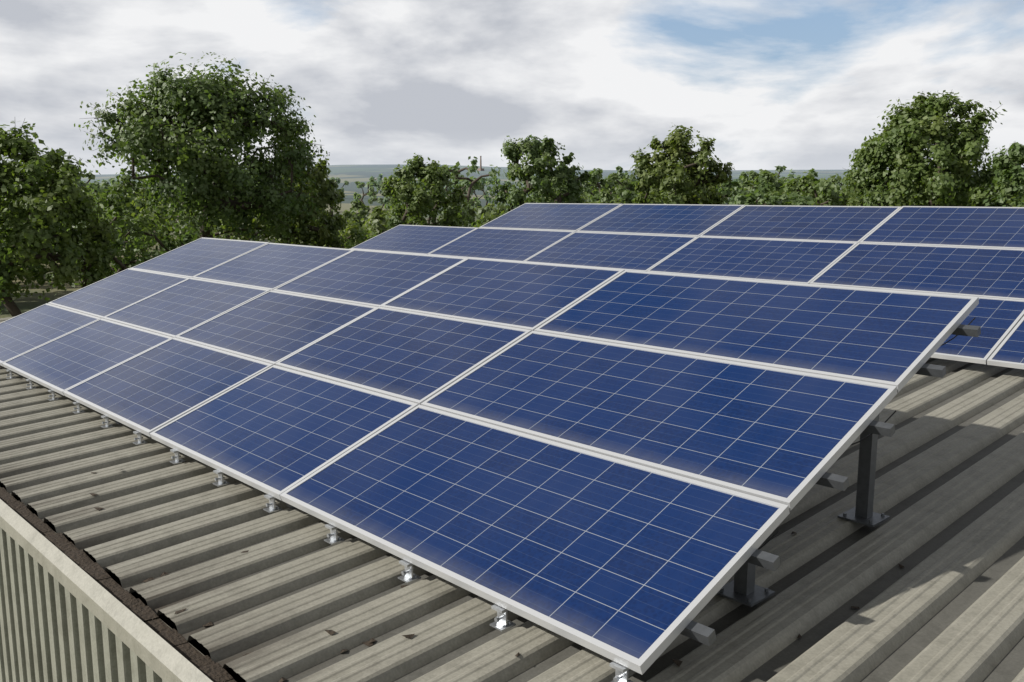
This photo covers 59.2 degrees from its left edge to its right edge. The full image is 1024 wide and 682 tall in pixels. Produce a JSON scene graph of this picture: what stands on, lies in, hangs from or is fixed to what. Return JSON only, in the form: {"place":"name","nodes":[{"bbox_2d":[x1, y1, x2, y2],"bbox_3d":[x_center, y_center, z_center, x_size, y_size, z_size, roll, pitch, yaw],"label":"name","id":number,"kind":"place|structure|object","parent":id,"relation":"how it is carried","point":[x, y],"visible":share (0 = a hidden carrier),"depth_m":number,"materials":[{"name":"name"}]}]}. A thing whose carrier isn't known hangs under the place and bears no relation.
{"place":"outdoors","nodes":[
{"label":"outdoors","id":0,"kind":"place"},
{"bbox_2d":[0,487,235,681],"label":"gutter leaf litter","id":1,"kind":"object","parent":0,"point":[209,668],"visible":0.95,"depth_m":3.96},
{"bbox_2d":[0,164,979,317],"bbox_3d":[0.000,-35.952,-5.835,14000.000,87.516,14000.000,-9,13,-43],"label":"ground","id":2,"kind":"structure","parent":0,"point":[352,174],"depth_m":991.41,"materials":[{"name":"green plant"}]},
{"bbox_2d":[0,207,30,314],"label":"bush","id":3,"kind":"object","parent":2,"relation":"on","point":[3,294],"visible":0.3,"depth_m":34.58,"materials":[{"name":"green plant"}]},
{"bbox_2d":[0,119,124,316],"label":"tree","id":4,"kind":"object","parent":2,"relation":"on","point":[42,208],"visible":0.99,"depth_m":33.80,"materials":[{"name":"green plant"}]},
{"bbox_2d":[19,233,128,300],"bbox_3d":[-18.550,-2.438,38.775,3.783,4.604,5.030,-1,9,-9],"label":"bush","id":5,"kind":"object","parent":2,"relation":"on","point":[36,271],"visible":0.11,"depth_m":38.06,"materials":[{"name":"green plant"}]},
{"bbox_2d":[72,178,99,192],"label":"tree","id":6,"kind":"object","parent":2,"relation":"on","point":[95,185],"visible":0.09,"depth_m":141.13,"materials":[{"name":"green plant"}]},
{"bbox_2d":[27,203,161,276],"bbox_3d":[-24.931,-5.548,53.645,8.241,6.342,7.480,3,10,16],"label":"bush","id":7,"kind":"object","parent":2,"relation":"on","point":[128,252],"visible":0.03,"depth_m":52.65,"materials":[{"name":"green plant"}]},
{"bbox_2d":[80,171,109,187],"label":"tree","id":8,"kind":"object","parent":2,"relation":"on","point":[90,175],"visible":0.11,"depth_m":199.02,"materials":[{"name":"green plant"}]},
{"bbox_2d":[45,216,161,290],"bbox_3d":[-22.111,-4.454,49.608,5.613,5.320,6.476,1,9,6],"label":"bush","id":9,"kind":"object","parent":2,"relation":"on","point":[141,241],"visible":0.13,"depth_m":49.16,"materials":[{"name":"green plant"}]},
{"bbox_2d":[79,182,132,218],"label":"tree","id":10,"kind":"object","parent":2,"relation":"on","point":[105,186],"visible":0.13,"depth_m":77.40,"materials":[{"name":"green plant"}]},
{"bbox_2d":[46,188,166,286],"bbox_3d":[-17.578,-3.532,39.884,4.914,6.398,5.526,-9,13,-43],"label":"bush","id":11,"kind":"object","parent":2,"relation":"on","point":[114,210],"visible":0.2,"depth_m":40.43,"materials":[{"name":"green plant"}]},
{"bbox_2d":[102,178,113,184],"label":"tree","id":12,"kind":"object","parent":2,"relation":"on","point":[107,182],"visible":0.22,"depth_m":485.91,"materials":[{"name":"green plant"}]},
{"bbox_2d":[86,188,132,218],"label":"tree","id":13,"kind":"object","parent":2,"relation":"on","point":[91,193],"visible":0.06,"depth_m":81.04,"materials":[{"name":"green plant"}]},
{"bbox_2d":[88,183,147,257],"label":"bush","id":14,"kind":"object","parent":2,"relation":"on","point":[133,207],"visible":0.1,"depth_m":83.69,"materials":[{"name":"green plant"}]},
{"bbox_2d":[0,483,245,681],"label":"shed walls","id":15,"kind":"structure","parent":2,"relation":"on","point":[52,629],"depth_m":4.72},
{"bbox_2d":[0,499,212,681],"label":"eave trim","id":16,"kind":"structure","parent":15,"relation":"attached to","point":[158,655],"depth_m":3.90,"materials":[{"name":"paint"}]},
{"bbox_2d":[398,559,420,582],"bbox_3d":[-0.449,0.998,3.940,0.075,0.084,0.070,-9,13,-43],"label":"mounting bracket","id":17,"kind":"object","parent":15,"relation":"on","point":[408,575],"visible":0.9,"depth_m":3.93,"materials":[{"name":"metal"}]},
{"bbox_2d":[21,378,903,681],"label":"roof leaf litter","id":18,"kind":"object","parent":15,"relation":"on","point":[369,644],"visible":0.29,"depth_m":3.52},
{"bbox_2d":[0,237,978,674],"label":"solar array","id":19,"kind":"object","parent":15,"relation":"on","point":[628,469],"visible":1,"depth_m":4.94,"materials":[{"name":"blue glass"}]},
{"bbox_2d":[490,604,515,631],"bbox_3d":[-0.036,1.067,3.510,0.075,0.084,0.070,-9,13,-43],"label":"mounting bracket","id":20,"kind":"object","parent":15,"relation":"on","point":[501,623],"visible":0.93,"depth_m":3.50,"materials":[{"name":"metal"}]},
{"bbox_2d":[0,316,1023,681],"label":"shed roof","id":21,"kind":"structure","parent":15,"relation":"on","point":[292,586],"depth_m":3.99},
{"bbox_2d":[6,369,16,378],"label":"mounting bracket","id":22,"kind":"object","parent":21,"relation":"on","point":[10,374],"visible":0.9,"depth_m":8.22,"materials":[{"name":"metal"}]},
{"bbox_2d":[26,379,36,389],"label":"mounting bracket","id":23,"kind":"object","parent":21,"relation":"on","point":[31,386],"visible":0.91,"depth_m":7.79,"materials":[{"name":"metal"}]},
{"bbox_2d":[48,390,59,400],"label":"mounting bracket","id":24,"kind":"object","parent":21,"relation":"on","point":[53,395],"visible":0.93,"depth_m":7.36,"materials":[{"name":"metal"}]},
{"bbox_2d":[73,401,85,413],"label":"mounting bracket","id":25,"kind":"object","parent":21,"relation":"on","point":[78,411],"visible":0.94,"depth_m":6.93,"materials":[{"name":"metal"}]},
{"bbox_2d":[101,415,114,427],"bbox_3d":[-2.925,0.579,6.520,0.075,0.084,0.070,-9,13,-43],"label":"mounting bracket","id":26,"kind":"object","parent":21,"relation":"on","point":[106,422],"visible":0.94,"depth_m":6.50,"materials":[{"name":"metal"}]},
{"bbox_2d":[133,431,147,444],"bbox_3d":[-2.512,0.649,6.090,0.075,0.084,0.070,-9,13,-43],"label":"mounting bracket","id":27,"kind":"object","parent":21,"relation":"on","point":[139,438],"visible":0.93,"depth_m":6.08,"materials":[{"name":"metal"}]},
{"bbox_2d":[170,449,184,463],"bbox_3d":[-2.099,0.718,5.660,0.075,0.084,0.070,-9,13,-43],"label":"mounting bracket","id":28,"kind":"object","parent":21,"relation":"on","point":[177,460],"visible":0.95,"depth_m":5.65,"materials":[{"name":"metal"}]},
{"bbox_2d":[213,470,229,486],"bbox_3d":[-1.687,0.788,5.230,0.075,0.084,0.070,-9,13,-43],"label":"mounting bracket","id":29,"kind":"object","parent":21,"relation":"on","point":[220,480],"visible":0.94,"depth_m":5.22,"materials":[{"name":"metal"}]},
{"bbox_2d":[263,494,282,512],"bbox_3d":[-1.274,0.858,4.800,0.075,0.084,0.070,-9,13,-43],"label":"mounting bracket","id":30,"kind":"object","parent":21,"relation":"on","point":[271,506],"visible":0.93,"depth_m":4.79,"materials":[{"name":"metal"}]},
{"bbox_2d":[324,524,344,544],"bbox_3d":[-0.862,0.928,4.370,0.075,0.084,0.070,-9,13,-43],"label":"mounting bracket","id":31,"kind":"object","parent":21,"relation":"on","point":[332,538],"visible":0.91,"depth_m":4.35,"materials":[{"name":"metal"}]},
{"bbox_2d":[18,324,980,672],"bbox_3d":[-1.655,0.000,7.111,2.671,1.023,9.217,-9,13,-43],"label":"mounting frame","id":32,"kind":"object","parent":21,"relation":"on","point":[742,588],"visible":0.2,"depth_m":3.94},
{"bbox_2d":[609,661,632,681],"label":"mounting bracket","id":33,"kind":"object","parent":21,"relation":"on","point":[621,673],"visible":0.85,"depth_m":3.06,"materials":[{"name":"metal"}]},
{"bbox_2d":[350,203,1023,368],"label":"solar array","id":34,"kind":"object","parent":21,"relation":"on","point":[966,251],"visible":0.52,"depth_m":10.24,"materials":[{"name":"blue glass"}]},
{"bbox_2d":[758,318,974,549],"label":"pv leads","id":35,"kind":"object","parent":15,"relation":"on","point":[777,532],"visible":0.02,"depth_m":4.10,"materials":[{"name":"black"}]},
{"bbox_2d":[103,178,153,202],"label":"tree","id":36,"kind":"object","parent":2,"relation":"on","point":[145,181],"visible":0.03,"depth_m":114.55,"materials":[{"name":"green plant"}]},
{"bbox_2d":[104,206,194,276],"bbox_3d":[-15.668,-3.098,39.518,5.065,5.595,4.566,-2,10,-15],"label":"bush","id":37,"kind":"object","parent":2,"relation":"on","point":[148,225],"visible":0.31,"depth_m":38.55,"materials":[{"name":"green plant"}]},
{"bbox_2d":[125,185,173,251],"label":"bush","id":38,"kind":"object","parent":2,"relation":"on","point":[170,218],"visible":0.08,"depth_m":98.54,"materials":[{"name":"green plant"}]},
{"bbox_2d":[115,192,199,252],"bbox_3d":[-22.443,-6.458,57.487,6.385,6.834,6.122,0,9,-2],"label":"bush","id":39,"kind":"object","parent":2,"relation":"on","point":[164,219],"visible":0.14,"depth_m":56.74,"materials":[{"name":"green plant"}]},
{"bbox_2d":[148,210,178,238],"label":"bush","id":40,"kind":"object","parent":2,"relation":"on","point":[168,232],"visible":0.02,"depth_m":107.03,"materials":[{"name":"green plant"}]},
{"bbox_2d":[125,204,238,259],"bbox_3d":[-19.697,-5.769,55.608,7.015,6.153,6.766,-9,13,-43],"label":"tree","id":41,"kind":"object","parent":2,"relation":"on","point":[171,239],"visible":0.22,"depth_m":53.74,"materials":[{"name":"green plant"}]},
{"bbox_2d":[74,52,329,243],"bbox_3d":[-14.111,-7.179,42.792,10.397,12.682,10.181,-1,9,-6],"label":"tree","id":42,"kind":"object","parent":2,"relation":"on","point":[171,123],"visible":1,"depth_m":40.87,"materials":[{"name":"green plant"}]},
{"bbox_2d":[174,210,260,240],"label":"bush","id":43,"kind":"object","parent":2,"relation":"on","point":[177,235],"depth_m":72.46,"materials":[{"name":"green plant"}]},
{"bbox_2d":[180,213,263,241],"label":"bush","id":44,"kind":"object","parent":2,"relation":"on","point":[248,234],"visible":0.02,"depth_m":72.53,"materials":[{"name":"green plant"}]},
{"bbox_2d":[196,214,317,245],"bbox_3d":[-14.029,-4.305,48.282,6.076,5.372,6.699,-9,13,-43],"label":"tree","id":45,"kind":"object","parent":2,"relation":"on","point":[228,232],"visible":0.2,"depth_m":47.61,"materials":[{"name":"green plant"}]},
{"bbox_2d":[251,194,325,242],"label":"tree","id":46,"kind":"object","parent":2,"relation":"on","point":[258,221],"visible":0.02,"depth_m":65.21,"materials":[{"name":"green plant"}]},
{"bbox_2d":[255,145,348,247],"bbox_3d":[-11.049,-6.175,48.608,5.156,8.894,5.196,-9,13,-43],"label":"tree","id":47,"kind":"object","parent":2,"relation":"on","point":[327,193],"visible":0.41,"depth_m":47.60,"materials":[{"name":"green plant"}]},
{"bbox_2d":[270,205,356,246],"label":"tree","id":48,"kind":"object","parent":2,"relation":"on","point":[333,234],"visible":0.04,"depth_m":60.28,"materials":[{"name":"green plant"}]},
{"bbox_2d":[330,177,348,191],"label":"tree","id":49,"kind":"object","parent":2,"relation":"on","point":[337,180],"visible":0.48,"depth_m":538.96,"materials":[{"name":"green plant"}]},
{"bbox_2d":[307,219,381,248],"bbox_3d":[-10.547,-5.335,56.486,6.025,4.722,6.212,-9,13,-43],"label":"bush","id":50,"kind":"object","parent":2,"relation":"on","point":[347,238],"visible":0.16,"depth_m":55.88,"materials":[{"name":"green plant"}]},
{"bbox_2d":[323,220,368,248],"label":"bush","id":51,"kind":"object","parent":2,"relation":"on","point":[351,227],"visible":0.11,"depth_m":53.33,"materials":[{"name":"green plant"}]},
{"bbox_2d":[306,216,387,246],"bbox_3d":[-12.433,-6.560,63.931,7.142,4.940,7.589,-9,13,-43],"label":"bush","id":52,"kind":"object","parent":2,"relation":"on","point":[376,230],"visible":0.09,"depth_m":63.82,"materials":[{"name":"green plant"}]},
{"bbox_2d":[346,226,370,248],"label":"tree","id":53,"kind":"object","parent":2,"relation":"on","point":[358,235],"visible":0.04,"depth_m":44.65,"materials":[{"name":"green plant"}]},
{"bbox_2d":[342,201,375,228],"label":"bush","id":54,"kind":"object","parent":2,"relation":"on","point":[362,208],"visible":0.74,"depth_m":141.30,"materials":[{"name":"green plant"}]},
{"bbox_2d":[353,178,377,204],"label":"tree","id":55,"kind":"object","parent":2,"relation":"on","point":[358,197],"visible":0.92,"depth_m":377.06,"materials":[{"name":"green plant"}]},
{"bbox_2d":[369,174,382,192],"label":"tree","id":56,"kind":"object","parent":2,"relation":"on","point":[379,177],"visible":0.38,"depth_m":633.70,"materials":[{"name":"green plant"}]},
{"bbox_2d":[368,186,392,210],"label":"tree","id":57,"kind":"object","parent":2,"relation":"on","point":[379,200],"visible":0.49,"depth_m":351.08,"materials":[{"name":"green plant"}]},
{"bbox_2d":[361,210,407,233],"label":"tree","id":58,"kind":"object","parent":2,"relation":"on","point":[374,223],"visible":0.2,"depth_m":64.92,"materials":[{"name":"green plant"}]},
{"bbox_2d":[361,205,420,228],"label":"bush","id":59,"kind":"object","parent":2,"relation":"on","point":[378,211],"visible":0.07,"depth_m":72.51,"materials":[{"name":"green plant"}]},
{"bbox_2d":[383,195,412,203],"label":"tree","id":60,"kind":"object","parent":2,"relation":"on","point":[386,200],"visible":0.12,"depth_m":308.72,"materials":[{"name":"green plant"}]},
{"bbox_2d":[384,202,424,218],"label":"tree","id":61,"kind":"object","parent":2,"relation":"on","point":[386,206],"visible":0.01,"depth_m":91.96,"materials":[{"name":"green plant"}]},
{"bbox_2d":[365,224,449,240],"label":"tree","id":62,"kind":"object","parent":2,"relation":"on","point":[374,235],"visible":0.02,"depth_m":35.56,"materials":[{"name":"green plant"}]},
{"bbox_2d":[377,153,469,229],"bbox_3d":[-5.817,-8.241,61.463,6.415,8.935,6.424,-9,13,-43],"label":"tree","id":63,"kind":"object","parent":2,"relation":"on","point":[433,176],"visible":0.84,"depth_m":59.92,"materials":[{"name":"green plant"}]},
{"bbox_2d":[411,177,445,224],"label":"tree","id":64,"kind":"object","parent":2,"relation":"on","point":[417,183],"visible":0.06,"depth_m":158.09,"materials":[{"name":"green plant"}]},
{"bbox_2d":[445,175,467,195],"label":"tree","id":65,"kind":"object","parent":2,"relation":"on","point":[456,182],"visible":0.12,"depth_m":298.35,"materials":[{"name":"green plant"}]},
{"bbox_2d":[438,202,476,226],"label":"bush","id":66,"kind":"object","parent":2,"relation":"on","point":[470,218],"visible":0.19,"depth_m":119.09,"materials":[{"name":"green plant"}]},
{"bbox_2d":[455,180,481,208],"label":"tree","id":67,"kind":"object","parent":2,"relation":"on","point":[464,185],"visible":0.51,"depth_m":243.15,"materials":[{"name":"green plant"}]},
{"bbox_2d":[439,156,503,210],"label":"tree","id":68,"kind":"object","parent":2,"relation":"on","point":[456,171],"visible":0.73,"depth_m":198.07,"materials":[{"name":"green plant"}]},
{"bbox_2d":[463,182,484,209],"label":"tree","id":69,"kind":"object","parent":2,"relation":"on","point":[472,189],"visible":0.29,"depth_m":268.23,"materials":[{"name":"green plant"}]},
{"bbox_2d":[470,220,482,227],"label":"bush","id":70,"kind":"object","parent":2,"relation":"on","point":[474,223],"visible":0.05,"depth_m":78.44,"materials":[{"name":"green plant"}]},
{"bbox_2d":[477,156,483,170],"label":"chimney stack","id":71,"kind":"object","parent":2,"relation":"on","point":[480,169],"visible":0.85,"depth_m":1470.59,"materials":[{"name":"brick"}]},
{"bbox_2d":[473,181,491,199],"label":"tree","id":72,"kind":"object","parent":2,"relation":"on","point":[488,189],"visible":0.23,"depth_m":494.35,"materials":[{"name":"green plant"}]},
{"bbox_2d":[474,211,504,227],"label":"tree","id":73,"kind":"object","parent":2,"relation":"on","point":[487,216],"visible":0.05,"depth_m":72.54,"materials":[{"name":"green plant"}]},
{"bbox_2d":[477,177,502,204],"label":"tree","id":74,"kind":"object","parent":2,"relation":"on","point":[488,198],"visible":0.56,"depth_m":383.36,"materials":[{"name":"green plant"}]},
{"bbox_2d":[474,202,510,220],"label":"tree","id":75,"kind":"object","parent":2,"relation":"on","point":[489,207],"visible":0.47,"depth_m":141.35,"materials":[{"name":"green plant"}]},
{"bbox_2d":[484,134,591,215],"bbox_3d":[2.057,-7.945,56.547,6.676,9.714,5.571,-4,10,-25],"label":"tree","id":76,"kind":"object","parent":2,"relation":"on","point":[540,154],"visible":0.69,"depth_m":55.06,"materials":[{"name":"green plant"}]},
{"bbox_2d":[524,192,593,203],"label":"tree","id":77,"kind":"object","parent":2,"relation":"on","point":[584,195],"visible":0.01,"depth_m":70.28,"materials":[{"name":"green plant"}]},
{"bbox_2d":[541,178,590,202],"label":"tree","id":78,"kind":"object","parent":2,"relation":"on","point":[586,185],"visible":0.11,"depth_m":82.34,"materials":[{"name":"green plant"}]},
{"bbox_2d":[557,182,593,201],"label":"tree","id":79,"kind":"object","parent":2,"relation":"on","point":[588,193],"visible":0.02,"depth_m":134.60,"materials":[{"name":"green plant"}]},
{"bbox_2d":[583,168,614,202],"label":"tree","id":80,"kind":"object","parent":2,"relation":"on","point":[595,181],"visible":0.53,"depth_m":109.14,"materials":[{"name":"green plant"}]},
{"bbox_2d":[590,198,625,203],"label":"tree","id":81,"kind":"object","parent":2,"relation":"on","point":[616,200],"depth_m":70.16,"materials":[{"name":"green plant"}]},
{"bbox_2d":[588,177,639,201],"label":"tree","id":82,"kind":"object","parent":2,"relation":"on","point":[612,182],"visible":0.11,"depth_m":127.98,"materials":[{"name":"green plant"}]},
{"bbox_2d":[598,173,639,203],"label":"tree","id":83,"kind":"object","parent":2,"relation":"on","point":[625,191],"visible":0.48,"depth_m":102.56,"materials":[{"name":"green plant"}]},
{"bbox_2d":[604,166,641,196],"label":"tree","id":84,"kind":"object","parent":2,"relation":"on","point":[619,169],"visible":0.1,"depth_m":154.05,"materials":[{"name":"green plant"}]},
{"bbox_2d":[631,190,705,203],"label":"tree","id":85,"kind":"object","parent":2,"relation":"on","point":[651,200],"visible":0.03,"depth_m":74.40,"materials":[{"name":"green plant"}]},
{"bbox_2d":[628,125,734,204],"bbox_3d":[9.369,-7.125,50.472,5.831,9.931,5.550,-9,13,-43],"label":"tree","id":86,"kind":"object","parent":2,"relation":"on","point":[668,169],"visible":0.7,"depth_m":49.45,"materials":[{"name":"green plant"}]},
{"bbox_2d":[647,174,731,203],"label":"tree","id":87,"kind":"object","parent":2,"relation":"on","point":[654,191],"visible":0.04,"depth_m":82.45,"materials":[{"name":"green plant"}]},
{"bbox_2d":[718,180,747,204],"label":"tree","id":88,"kind":"object","parent":2,"relation":"on","point":[734,186],"visible":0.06,"depth_m":86.13,"materials":[{"name":"green plant"}]},
{"bbox_2d":[734,184,784,203],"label":"tree","id":89,"kind":"object","parent":2,"relation":"on","point":[749,188],"visible":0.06,"depth_m":90.04,"materials":[{"name":"green plant"}]},
{"bbox_2d":[739,169,783,183],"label":"tree","id":90,"kind":"object","parent":2,"relation":"on","point":[752,174],"visible":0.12,"depth_m":132.71,"materials":[{"name":"green plant"}]},
{"bbox_2d":[738,171,784,194],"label":"tree","id":91,"kind":"object","parent":2,"relation":"on","point":[766,177],"visible":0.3,"depth_m":94.09,"materials":[{"name":"green plant"}]},
{"bbox_2d":[716,178,815,205],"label":"tree","id":92,"kind":"object","parent":2,"relation":"on","point":[764,187],"visible":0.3,"depth_m":61.15,"materials":[{"name":"green plant"}]},
{"bbox_2d":[734,191,805,204],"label":"tree","id":93,"kind":"object","parent":2,"relation":"on","point":[768,196],"visible":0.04,"depth_m":73.77,"materials":[{"name":"green plant"}]},
{"bbox_2d":[774,166,786,177],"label":"tree","id":94,"kind":"object","parent":2,"relation":"on","point":[779,169],"visible":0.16,"depth_m":230.78,"materials":[{"name":"green plant"}]},
{"bbox_2d":[768,179,798,192],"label":"tree","id":95,"kind":"object","parent":2,"relation":"on","point":[794,182],"visible":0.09,"depth_m":110.58,"materials":[{"name":"green plant"}]},
{"bbox_2d":[779,169,795,181],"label":"tree","id":96,"kind":"object","parent":2,"relation":"on","point":[791,176],"visible":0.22,"depth_m":288.05,"materials":[{"name":"green plant"}]},
{"bbox_2d":[792,168,817,182],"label":"tree","id":97,"kind":"object","parent":2,"relation":"on","point":[814,173],"visible":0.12,"depth_m":193.23,"materials":[{"name":"green plant"}]},
{"bbox_2d":[779,171,843,205],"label":"tree","id":98,"kind":"object","parent":2,"relation":"on","point":[824,192],"visible":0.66,"depth_m":80.25,"materials":[{"name":"green plant"}]},
{"bbox_2d":[816,178,854,205],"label":"tree","id":99,"kind":"object","parent":2,"relation":"on","point":[843,195],"visible":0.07,"depth_m":86.22,"materials":[{"name":"green plant"}]},
{"bbox_2d":[828,173,854,205],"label":"tree","id":100,"kind":"object","parent":2,"relation":"on","point":[833,180],"visible":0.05,"depth_m":134.48,"materials":[{"name":"green plant"}]},
{"bbox_2d":[842,187,917,205],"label":"tree","id":101,"kind":"object","parent":2,"relation":"on","point":[850,203],"visible":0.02,"depth_m":77.89,"materials":[{"name":"green plant"}]},
{"bbox_2d":[837,90,1006,206],"bbox_3d":[18.526,-6.150,41.571,7.838,10.712,7.567,-9,13,-43],"label":"tree","id":102,"kind":"object","parent":2,"relation":"on","point":[902,141],"visible":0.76,"depth_m":39.68,"materials":[{"name":"green plant"}]},
{"bbox_2d":[961,167,1023,206],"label":"tree","id":103,"kind":"object","parent":2,"relation":"on","point":[1019,197],"visible":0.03,"depth_m":74.44,"materials":[{"name":"green plant"}]},
{"bbox_2d":[966,142,1023,206],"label":"tree","id":104,"kind":"object","parent":2,"relation":"on","point":[1010,167],"visible":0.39,"depth_m":36.80,"materials":[{"name":"green plant"}]},
{"bbox_2d":[1003,197,1023,206],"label":"tree","id":105,"kind":"object","parent":2,"relation":"on","point":[1008,201],"visible":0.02,"depth_m":34.77,"materials":[{"name":"green plant"}]},
{"bbox_2d":[0,0,1023,174],"label":"sky","id":106,"kind":"structure","parent":0,"point":[792,84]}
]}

